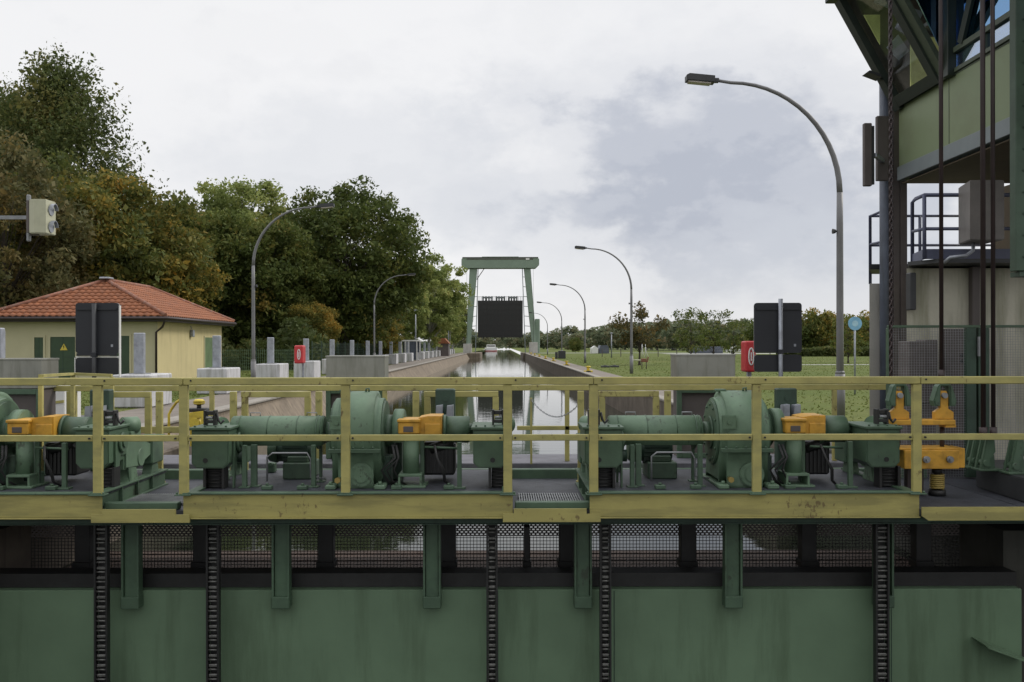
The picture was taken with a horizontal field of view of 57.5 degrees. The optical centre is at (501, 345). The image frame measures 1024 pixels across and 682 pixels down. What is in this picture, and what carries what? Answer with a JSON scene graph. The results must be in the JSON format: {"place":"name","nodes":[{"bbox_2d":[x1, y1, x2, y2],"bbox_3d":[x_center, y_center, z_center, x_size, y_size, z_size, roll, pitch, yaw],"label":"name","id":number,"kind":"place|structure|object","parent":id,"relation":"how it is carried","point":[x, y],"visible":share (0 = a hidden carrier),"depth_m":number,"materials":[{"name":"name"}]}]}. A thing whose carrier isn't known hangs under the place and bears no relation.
{"place":"outdoors","nodes":[
{"label":"outdoors","id":0,"kind":"place"},
{"bbox_2d":[0,195,57,241],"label":"traffic signal","id":1,"kind":"object","parent":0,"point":[40,217],"visible":1,"depth_m":11.88,"materials":[{"name":"metal"}]},
{"bbox_2d":[0,441,191,567],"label":"lock head","id":2,"kind":"object","parent":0,"point":[15,546],"visible":0.04,"depth_m":10.38},
{"bbox_2d":[56,385,80,416],"bbox_3d":[-6.073,1.066,12.845,0.330,1.030,0.511,0,0,0],"label":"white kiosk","id":3,"kind":"object","parent":2,"relation":"on","point":[60,402],"visible":0.16,"depth_m":12.60,"materials":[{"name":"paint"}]},
{"bbox_2d":[189,399,208,445],"bbox_3d":[-4.726,1.208,14.492,0.370,0.743,0.305,0,0,0],"label":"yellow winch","id":4,"kind":"object","parent":2,"relation":"on","point":[196,416],"visible":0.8,"depth_m":14.37,"materials":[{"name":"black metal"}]},
{"bbox_2d":[81,347,484,414],"bbox_3d":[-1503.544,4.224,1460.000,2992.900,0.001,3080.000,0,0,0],"label":"grass field","id":5,"kind":"structure","parent":0,"point":[458,350],"depth_m":31.42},
{"bbox_2d":[0,127,103,316],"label":"autumn tree","id":6,"kind":"object","parent":5,"relation":"on","point":[26,166],"visible":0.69,"depth_m":49.13,"materials":[{"name":"green plant"}]},
{"bbox_2d":[0,41,170,283],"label":"beech tree","id":7,"kind":"object","parent":5,"relation":"on","point":[50,107],"visible":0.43,"depth_m":61.99,"materials":[{"name":"green plant"}]},
{"bbox_2d":[0,148,213,302],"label":"autumn tree","id":8,"kind":"object","parent":5,"relation":"on","point":[103,194],"visible":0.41,"depth_m":55.21,"materials":[{"name":"green plant"}]},
{"bbox_2d":[0,277,236,377],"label":"pump house","id":9,"kind":"structure","parent":5,"relation":"on","point":[179,332],"depth_m":42.43,"materials":[{"name":"yellow paint"}]},
{"bbox_2d":[32,335,45,357],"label":"door","id":10,"kind":"structure","parent":9,"relation":"in","point":[38,341],"depth_m":41.95,"materials":[{"name":"green paint"}]},
{"bbox_2d":[48,335,77,377],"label":"door","id":11,"kind":"structure","parent":9,"relation":"in","point":[63,347],"depth_m":41.95,"materials":[{"name":"green paint"}]},
{"bbox_2d":[108,334,131,377],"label":"door","id":12,"kind":"structure","parent":9,"relation":"in","point":[126,339],"depth_m":41.95,"materials":[{"name":"green paint"}]},
{"bbox_2d":[113,333,171,407],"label":"quay block","id":13,"kind":"structure","parent":5,"relation":"on","point":[139,357],"depth_m":24.60,"materials":[{"name":"concrete"}]},
{"bbox_2d":[67,196,232,312],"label":"autumn tree","id":14,"kind":"object","parent":5,"relation":"on","point":[165,241],"visible":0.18,"depth_m":58.91,"materials":[{"name":"green plant"}]},
{"bbox_2d":[126,197,273,345],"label":"leafy tree","id":15,"kind":"object","parent":5,"relation":"on","point":[201,225],"visible":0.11,"depth_m":68.35,"materials":[{"name":"green plant"}]},
{"bbox_2d":[197,336,239,393],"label":"quay block","id":16,"kind":"structure","parent":5,"relation":"on","point":[216,370],"depth_m":31.10,"materials":[{"name":"concrete"}]},
{"bbox_2d":[193,175,307,347],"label":"leafy tree","id":17,"kind":"object","parent":5,"relation":"on","point":[250,195],"visible":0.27,"depth_m":73.16,"materials":[{"name":"green plant"}]},
{"bbox_2d":[203,210,336,346],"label":"leafy tree","id":18,"kind":"object","parent":5,"relation":"on","point":[269,314],"visible":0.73,"depth_m":69.19,"materials":[{"name":"green plant"}]},
{"bbox_2d":[256,337,288,376],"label":"quay block","id":19,"kind":"structure","parent":5,"relation":"on","point":[270,368],"depth_m":38.13,"materials":[{"name":"concrete"}]},
{"bbox_2d":[222,316,329,369],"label":"undergrowth","id":20,"kind":"object","parent":5,"relation":"on","point":[230,352],"visible":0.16,"depth_m":62.87,"materials":[{"name":"green plant"}]},
{"bbox_2d":[251,203,334,376],"bbox_3d":[-8.212,-1.986,36.600,3.278,7.200,0.260,0,0,0],"label":"street lamp","id":21,"kind":"object","parent":5,"relation":"on","point":[253,360],"visible":0.98,"depth_m":36.55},
{"bbox_2d":[294,339,320,376],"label":"quay block","id":22,"kind":"structure","parent":5,"relation":"on","point":[312,368],"depth_m":45.00,"materials":[{"name":"concrete"}]},
{"bbox_2d":[277,294,342,355],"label":"autumn tree","id":23,"kind":"object","parent":5,"relation":"on","point":[313,311],"visible":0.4,"depth_m":69.17,"materials":[{"name":"green plant"}]},
{"bbox_2d":[261,174,437,354],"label":"maple tree","id":24,"kind":"object","parent":5,"relation":"on","point":[355,287],"visible":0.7,"depth_m":75.36,"materials":[{"name":"green plant"}]},
{"bbox_2d":[311,341,434,370],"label":"fence","id":25,"kind":"object","parent":5,"relation":"on","point":[348,349],"visible":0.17,"depth_m":67.88,"materials":[{"name":"metal"}]},
{"bbox_2d":[362,313,404,354],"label":"autumn tree","id":26,"kind":"object","parent":5,"relation":"on","point":[396,339],"visible":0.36,"depth_m":87.58,"materials":[{"name":"green plant"}]},
{"bbox_2d":[394,287,432,349],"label":"poplar tree","id":27,"kind":"object","parent":5,"relation":"on","point":[409,331],"visible":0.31,"depth_m":119.25,"materials":[{"name":"green plant"}]},
{"bbox_2d":[415,252,474,347],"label":"poplar tree","id":28,"kind":"object","parent":5,"relation":"on","point":[442,315],"visible":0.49,"depth_m":128.58,"materials":[{"name":"green plant"}]},
{"bbox_2d":[430,270,472,347],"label":"poplar tree","id":29,"kind":"object","parent":5,"relation":"on","point":[459,325],"visible":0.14,"depth_m":151.29,"materials":[{"name":"green plant"}]},
{"bbox_2d":[118,353,464,422],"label":"quay path","id":30,"kind":"structure","parent":0,"point":[220,400],"depth_m":25.44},
{"bbox_2d":[141,353,466,426],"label":"kerb","id":31,"kind":"structure","parent":30,"relation":"on","point":[174,419],"depth_m":25.78,"materials":[{"name":"concrete"}]},
{"bbox_2d":[141,354,469,434],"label":"canal wall","id":32,"kind":"structure","parent":0,"point":[288,406],"depth_m":31.52,"materials":[{"name":"concrete"}]},
{"bbox_2d":[62,350,934,567],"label":"water","id":33,"kind":"structure","parent":0,"point":[504,363],"depth_m":23.61,"materials":[{"name":"grey liquid"}]},
{"bbox_2d":[136,454,864,468],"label":"concrete sill","id":34,"kind":"structure","parent":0,"point":[518,461],"depth_m":11.16,"materials":[{"name":"concrete"}]},
{"bbox_2d":[0,358,58,417],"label":"control cabinet","id":35,"kind":"object","parent":34,"relation":"on","point":[24,397],"visible":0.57,"depth_m":10.90,"materials":[{"name":"grey paint"}]},
{"bbox_2d":[74,303,120,385],"bbox_3d":[-5.096,0.436,11.707,0.572,1.946,0.155,0,0,0],"label":"signboard","id":36,"kind":"object","parent":34,"relation":"on","point":[98,337],"visible":0.75,"depth_m":11.75,"materials":[{"name":"black metal"}]},
{"bbox_2d":[325,355,388,458],"bbox_3d":[-1.814,0.763,11.753,0.738,1.274,0.446,0,0,0],"label":"control cabinet","id":37,"kind":"object","parent":34,"relation":"on","point":[357,365],"visible":0.36,"depth_m":11.55,"materials":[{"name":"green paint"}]},
{"bbox_2d":[54,384,900,460],"bbox_3d":[-1.139,0.941,11.275,12.718,0.922,0.050,0,0,0],"label":"handrail","id":38,"kind":"object","parent":34,"relation":"on","point":[384,389],"visible":0.48,"depth_m":11.25,"materials":[{"name":"metal"}]},
{"bbox_2d":[670,354,735,457],"bbox_3d":[2.531,0.750,11.753,0.738,1.284,0.446,0,0,0],"label":"concrete block","id":39,"kind":"object","parent":34,"relation":"on","point":[694,402],"visible":0.43,"depth_m":11.55,"materials":[{"name":"grey concrete"}]},
{"bbox_2d":[754,299,801,376],"bbox_3d":[3.453,0.407,11.606,0.592,1.974,0.152,0,0,0],"label":"signboard","id":40,"kind":"object","parent":34,"relation":"on","point":[778,328],"visible":0.82,"depth_m":11.65},
{"bbox_2d":[0,0,1009,353],"label":"sky","id":41,"kind":"structure","parent":0,"point":[542,129],"materials":[{"name":"white"}]},
{"bbox_2d":[524,352,672,398],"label":"towpath","id":42,"kind":"structure","parent":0,"point":[599,373],"depth_m":54.66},
{"bbox_2d":[525,354,773,453],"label":"canal wall","id":43,"kind":"structure","parent":0,"point":[641,405],"depth_m":37.11,"materials":[{"name":"concrete"}]},
{"bbox_2d":[511,347,869,420],"bbox_3d":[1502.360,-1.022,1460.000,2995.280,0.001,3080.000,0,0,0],"label":"grass meadow","id":44,"kind":"structure","parent":0,"point":[808,404],"depth_m":61.53,"materials":[{"name":"plant"}]},
{"bbox_2d":[461,256,539,352],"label":"lift gate gantry","id":45,"kind":"object","parent":44,"relation":"on","point":[474,264],"visible":0.94,"depth_m":194.10,"materials":[{"name":"metal"}]},
{"bbox_2d":[478,296,522,337],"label":"raised gate","id":46,"kind":"structure","parent":45,"relation":"attached to","point":[499,318],"depth_m":194.65,"materials":[{"name":"black metal"}]},
{"bbox_2d":[575,246,632,373],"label":"street lamp","id":47,"kind":"object","parent":44,"relation":"on","point":[631,320],"visible":1,"depth_m":52.45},
{"bbox_2d":[608,301,670,364],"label":"young tree","id":48,"kind":"object","parent":44,"relation":"on","point":[639,339],"visible":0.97,"depth_m":74.69,"materials":[{"name":"green plant"}]},
{"bbox_2d":[660,319,698,350],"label":"tree","id":49,"kind":"object","parent":44,"relation":"on","point":[670,332],"visible":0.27,"depth_m":269.90,"materials":[{"name":"green plant"}]},
{"bbox_2d":[671,307,713,353],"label":"young tree","id":50,"kind":"object","parent":44,"relation":"on","point":[686,316],"visible":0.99,"depth_m":99.87,"materials":[{"name":"green plant"}]},
{"bbox_2d":[690,309,737,353],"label":"young tree","id":51,"kind":"object","parent":44,"relation":"on","point":[716,337],"visible":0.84,"depth_m":111.55,"materials":[{"name":"green plant"}]},
{"bbox_2d":[719,320,748,353],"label":"young tree","id":52,"kind":"object","parent":44,"relation":"on","point":[736,346],"visible":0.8,"depth_m":115.53,"materials":[{"name":"green plant"}]},
{"bbox_2d":[685,73,844,415],"bbox_3d":[5.455,-2.010,19.300,3.278,7.200,0.260,0,0,0],"label":"street lamp","id":53,"kind":"object","parent":44,"relation":"on","point":[699,79],"visible":0.92,"depth_m":19.25,"materials":[{"name":"metal"}]},
{"bbox_2d":[776,345,868,356],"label":"hedge","id":54,"kind":"object","parent":44,"relation":"on","point":[822,351],"visible":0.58,"depth_m":128.25,"materials":[{"name":"green plant"}]},
{"bbox_2d":[802,307,846,346],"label":"autumn tree","id":55,"kind":"object","parent":44,"relation":"on","point":[821,324],"visible":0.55,"depth_m":146.72,"materials":[{"name":"green plant"}]},
{"bbox_2d":[829,313,868,362],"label":"young tree","id":56,"kind":"object","parent":44,"relation":"on","point":[848,347],"visible":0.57,"depth_m":81.78,"materials":[{"name":"green plant"}]},
{"bbox_2d":[844,310,868,346],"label":"autumn tree","id":57,"kind":"object","parent":44,"relation":"on","point":[864,332],"visible":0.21,"depth_m":140.79,"materials":[{"name":"green plant"}]},
{"bbox_2d":[741,341,755,376],"bbox_3d":[3.525,0.765,13.347,0.158,1.657,0.328,0,0,0],"label":"lifebuoy box","id":58,"kind":"object","parent":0,"point":[748,353],"visible":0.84,"depth_m":13.20,"materials":[{"name":"red plastic"}]},
{"bbox_2d":[829,442,1023,681],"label":"lock head","id":59,"kind":"object","parent":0,"point":[991,544],"visible":0.02,"depth_m":9.95},
{"bbox_2d":[869,85,1023,470],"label":"control tower","id":60,"kind":"structure","parent":59,"relation":"on","point":[915,295],"depth_m":11.50,"materials":[{"name":"concrete"}]},
{"bbox_2d":[862,123,884,186],"bbox_3d":[5.108,-2.522,12.614,0.155,0.832,0.890,0,0,41],"label":"signal board","id":61,"kind":"object","parent":60,"relation":"attached to","point":[869,155],"visible":0.94,"depth_m":12.30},
{"bbox_2d":[875,116,888,180],"bbox_3d":[5.298,-2.699,12.839,0.364,0.886,0.148,0,0,-35],"label":"signal board","id":62,"kind":"object","parent":60,"relation":"attached to","point":[881,142],"visible":0.73,"depth_m":12.75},
{"bbox_2d":[825,0,1009,183],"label":"control cabin","id":63,"kind":"object","parent":60,"relation":"on","point":[915,65],"visible":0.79,"depth_m":11.55,"materials":[{"name":"green metal"}]},
{"bbox_2d":[835,0,903,111],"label":"window frame","id":64,"kind":"structure","parent":63,"relation":"in","point":[846,12],"depth_m":12.73,"materials":[{"name":"metal"}]},
{"bbox_2d":[886,0,938,85],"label":"window frame","id":65,"kind":"structure","parent":63,"relation":"in","point":[898,13],"depth_m":11.60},
{"bbox_2d":[894,76,934,105],"bbox_3d":[5.419,-3.344,12.220,0.150,0.175,1.016,0,0,0],"label":"window frame","id":66,"kind":"structure","parent":63,"relation":"in","point":[924,84],"depth_m":12.19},
{"bbox_2d":[896,0,945,79],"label":"window frame","id":67,"kind":"structure","parent":63,"relation":"in","point":[906,6],"depth_m":11.43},
{"bbox_2d":[938,0,944,375],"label":"hoist rod","id":68,"kind":"object","parent":63,"relation":"attached to","point":[941,371],"visible":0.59,"depth_m":9.73,"materials":[{"name":"metal"}]},
{"bbox_2d":[953,10,1009,71],"bbox_3d":[5.489,-3.451,10.085,0.070,0.297,2.370,0,0,0],"label":"window frame","id":69,"kind":"structure","parent":63,"relation":"in","point":[1005,17],"depth_m":10.59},
{"bbox_2d":[979,0,987,432],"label":"hoist rod","id":70,"kind":"object","parent":63,"relation":"attached to","point":[983,428],"visible":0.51,"depth_m":9.58,"materials":[{"name":"metal"}]},
{"bbox_2d":[990,0,996,432],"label":"hoist rod","id":71,"kind":"object","parent":63,"relation":"attached to","point":[993,428],"visible":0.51,"depth_m":9.58,"materials":[{"name":"metal"}]},
{"bbox_2d":[1010,0,1023,277],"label":"guide column","id":72,"kind":"structure","parent":63,"relation":"attached to","point":[1017,138],"depth_m":9.50,"materials":[{"name":"metal"}]},
{"bbox_2d":[869,193,1009,283],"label":"tower balcony","id":73,"kind":"structure","parent":60,"relation":"attached to","point":[1002,258],"depth_m":11.18,"materials":[{"name":"metal"}]},
{"bbox_2d":[958,180,1003,244],"bbox_3d":[5.465,-1.525,10.750,0.385,0.678,0.500,0,0,0],"label":"equipment box","id":74,"kind":"object","parent":73,"relation":"attached to","point":[969,209],"visible":0.76,"depth_m":10.50,"materials":[{"name":"metal"}]},
{"bbox_2d":[941,329,963,470],"bbox_3d":[5.537,0.663,11.425,0.255,1.735,0.130,0,0,0],"label":"door","id":75,"kind":"structure","parent":60,"relation":"in","point":[955,336],"depth_m":11.38,"materials":[{"name":"green metal"}]},
{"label":"quay yard","id":76,"kind":"structure","parent":0,"visible":0},
{"bbox_2d":[0,516,1023,524],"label":"girder","id":77,"kind":"object","parent":76,"relation":"on","point":[921,520],"visible":0.11,"depth_m":8.82,"materials":[{"name":"metal"}]},
{"bbox_2d":[93,525,109,681],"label":"lifting chain","id":78,"kind":"object","parent":77,"relation":"hanging from","point":[101,542],"visible":0.91,"depth_m":8.97,"materials":[{"name":"black metal"}]},
{"bbox_2d":[206,525,220,681],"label":"lifting chain","id":79,"kind":"object","parent":77,"relation":"hanging from","point":[213,603],"visible":0.94,"depth_m":8.98,"materials":[{"name":"black metal"}]},
{"bbox_2d":[486,525,497,681],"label":"lifting chain","id":80,"kind":"object","parent":77,"relation":"hanging from","point":[492,570],"visible":0.91,"depth_m":8.97,"materials":[{"name":"black metal"}]},
{"bbox_2d":[31,524,959,567],"bbox_3d":[-0.068,2.416,10.010,10.056,1.058,0.280,0,0,0],"label":"screen","id":81,"kind":"object","parent":77,"relation":"hanging from","point":[920,543],"visible":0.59,"depth_m":10.09,"materials":[{"name":"black metal"}]},
{"bbox_2d":[599,524,611,681],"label":"lifting chain","id":82,"kind":"object","parent":77,"relation":"hanging from","point":[605,660],"visible":0.92,"depth_m":8.97,"materials":[{"name":"black metal"}]},
{"bbox_2d":[873,524,889,681],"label":"lifting chain","id":83,"kind":"object","parent":77,"relation":"hanging from","point":[881,611],"visible":0.89,"depth_m":8.97,"materials":[{"name":"black metal"}]},
{"bbox_2d":[0,524,1023,681],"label":"lift gate","id":84,"kind":"structure","parent":83,"relation":"hanging from","point":[732,618],"depth_m":9.22,"materials":[{"name":"green metal"}]},
{"bbox_2d":[146,478,1018,515],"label":"machine platform","id":85,"kind":"structure","parent":76,"relation":"on","point":[956,497],"depth_m":9.87,"materials":[{"name":"metal"}]},
{"bbox_2d":[38,373,113,470],"bbox_3d":[-4.786,0.927,10.252,0.501,1.258,1.345,0,0,0],"label":"side rail","id":86,"kind":"object","parent":85,"relation":"on","point":[41,400],"visible":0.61,"depth_m":10.35,"materials":[{"name":"metal"}]},
{"bbox_2d":[0,389,167,519],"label":"gate drive","id":87,"kind":"structure","parent":85,"relation":"on","point":[60,487],"depth_m":9.21,"materials":[{"name":"green paint"}]},
{"bbox_2d":[114,392,151,433],"bbox_3d":[-4.266,1.041,10.625,0.550,1.027,0.050,0,0,0],"label":"guard hoop","id":88,"kind":"object","parent":85,"relation":"on","point":[147,396],"visible":0.34,"depth_m":10.60,"materials":[{"name":"yellow paint"}]},
{"bbox_2d":[91,509,189,522],"bbox_3d":[-3.358,1.585,8.720,0.915,0.124,0.120,0,0,0],"label":"edge plate","id":89,"kind":"object","parent":85,"relation":"attached to","point":[138,516],"visible":1,"depth_m":8.66,"materials":[{"name":"yellow paint"}]},
{"bbox_2d":[104,494,182,509],"bbox_3d":[-3.406,1.519,9.210,0.694,0.067,0.820,0,0,0],"label":"walkway grating","id":90,"kind":"object","parent":85,"relation":"on","point":[156,501],"visible":0.79,"depth_m":8.82,"materials":[{"name":"metal"}]},
{"bbox_2d":[156,392,162,467],"bbox_3d":[-3.863,1.038,10.525,0.100,1.032,0.090,0,0,0],"label":"stub post","id":91,"kind":"object","parent":85,"relation":"on","point":[159,412],"visible":0.56,"depth_m":10.50,"materials":[{"name":"metal"}]},
{"bbox_2d":[241,391,310,469],"bbox_3d":[-2.570,1.038,10.625,0.792,1.027,0.050,0,0,0],"label":"guard hoop","id":92,"kind":"object","parent":85,"relation":"on","point":[245,395],"visible":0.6,"depth_m":10.60,"materials":[{"name":"yellow paint"}]},
{"bbox_2d":[182,388,514,518],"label":"gate drive","id":93,"kind":"structure","parent":85,"relation":"on","point":[397,480],"depth_m":9.09,"materials":[{"name":"metal"}]},
{"bbox_2d":[424,391,498,418],"bbox_3d":[-0.460,1.034,10.625,0.853,1.027,0.050,0,0,0],"label":"guard hoop","id":94,"kind":"object","parent":85,"relation":"on","point":[428,395],"visible":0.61,"depth_m":10.60,"materials":[{"name":"yellow paint"}]},
{"bbox_2d":[0,376,1023,495],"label":"handrail","id":95,"kind":"object","parent":85,"relation":"on","point":[507,437],"visible":0.97,"depth_m":8.70,"materials":[{"name":"metal"}]},
{"bbox_2d":[137,468,926,478],"bbox_3d":[-3.522,1.626,10.902,16.950,0.360,0.097,0,0,0],"label":"edge channel","id":96,"kind":"object","parent":85,"relation":"attached to","point":[544,473],"visible":0.17,"depth_m":10.85,"materials":[{"name":"green paint"}]},
{"bbox_2d":[515,493,588,508],"bbox_3d":[0.476,1.513,9.210,0.703,0.067,0.820,0,0,0],"label":"walkway grating","id":97,"kind":"object","parent":85,"relation":"on","point":[573,501],"visible":0.97,"depth_m":8.84,"materials":[{"name":"metal"}]},
{"bbox_2d":[503,508,600,521],"bbox_3d":[0.465,1.579,8.720,0.907,0.124,0.120,0,0,0],"label":"edge plate","id":98,"kind":"object","parent":85,"relation":"attached to","point":[549,515],"visible":1,"depth_m":8.66,"materials":[{"name":"yellow paint"}]},
{"bbox_2d":[598,391,658,421],"bbox_3d":[1.448,1.031,10.625,0.691,1.027,0.050,0,0,0],"label":"guard hoop","id":99,"kind":"object","parent":85,"relation":"on","point":[602,395],"visible":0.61,"depth_m":10.60,"materials":[{"name":"yellow paint"}]},
{"bbox_2d":[575,387,919,518],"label":"gate drive","id":100,"kind":"structure","parent":85,"relation":"on","point":[801,480],"depth_m":9.10,"materials":[{"name":"green paint"}]},
{"bbox_2d":[885,384,964,495],"bbox_3d":[4.322,0.949,9.590,0.764,1.181,0.400,0,0,0],"label":"rope clamp","id":101,"kind":"object","parent":85,"relation":"on","point":[936,459],"visible":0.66,"depth_m":9.56,"materials":[{"name":"metal"}]},
{"bbox_2d":[888,0,892,375],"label":"hoist chain","id":102,"kind":"object","parent":101,"relation":"on","point":[890,94],"visible":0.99,"depth_m":9.74,"materials":[{"name":"metal"}]},
{"bbox_2d":[921,507,1023,520],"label":"edge plate","id":103,"kind":"object","parent":85,"relation":"attached to","point":[965,513],"visible":1,"depth_m":8.66,"materials":[{"name":"yellow paint"}]},
{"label":"tower forecourt","id":104,"kind":"structure","parent":0,"visible":0},
{"bbox_2d":[927,471,1023,506],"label":"tower landing","id":105,"kind":"object","parent":104,"relation":"on","point":[965,483],"depth_m":10.17,"materials":[{"name":"metal"}]},
{"bbox_2d":[899,340,936,473],"bbox_3d":[5.025,0.734,11.250,0.354,1.602,0.300,0,0,0],"label":"switch cabinet","id":106,"kind":"object","parent":105,"relation":"on","point":[928,366],"visible":0.47,"depth_m":11.12,"materials":[{"name":"metal"}]},
{"bbox_2d":[886,325,1023,476],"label":"gate","id":107,"kind":"structure","parent":105,"relation":"on","point":[971,409],"depth_m":10.76,"materials":[{"name":"metal"}]},
{"bbox_2d":[976,460,1023,501],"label":"machine plinth","id":108,"kind":"structure","parent":105,"relation":"on","point":[1006,485],"depth_m":9.57,"materials":[{"name":"concrete"}]},
{"bbox_2d":[965,440,979,468],"bbox_3d":[5.041,1.119,9.925,0.250,0.362,0.190,0,0,0],"label":"rope shackle","id":109,"kind":"object","parent":108,"relation":"on","point":[971,451],"visible":0.46,"depth_m":9.86,"materials":[{"name":"green paint"}]},
{"bbox_2d":[971,440,1002,470],"bbox_3d":[5.059,1.119,9.725,0.250,0.362,0.190,0,0,0],"label":"rope shackle","id":110,"kind":"object","parent":108,"relation":"on","point":[985,460],"visible":0.86,"depth_m":9.66,"materials":[{"name":"green paint"}]},
{"bbox_2d":[999,440,1023,474],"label":"rope shackle","id":111,"kind":"object","parent":108,"relation":"on","point":[1014,462],"visible":0.88,"depth_m":9.41,"materials":[{"name":"green paint"}]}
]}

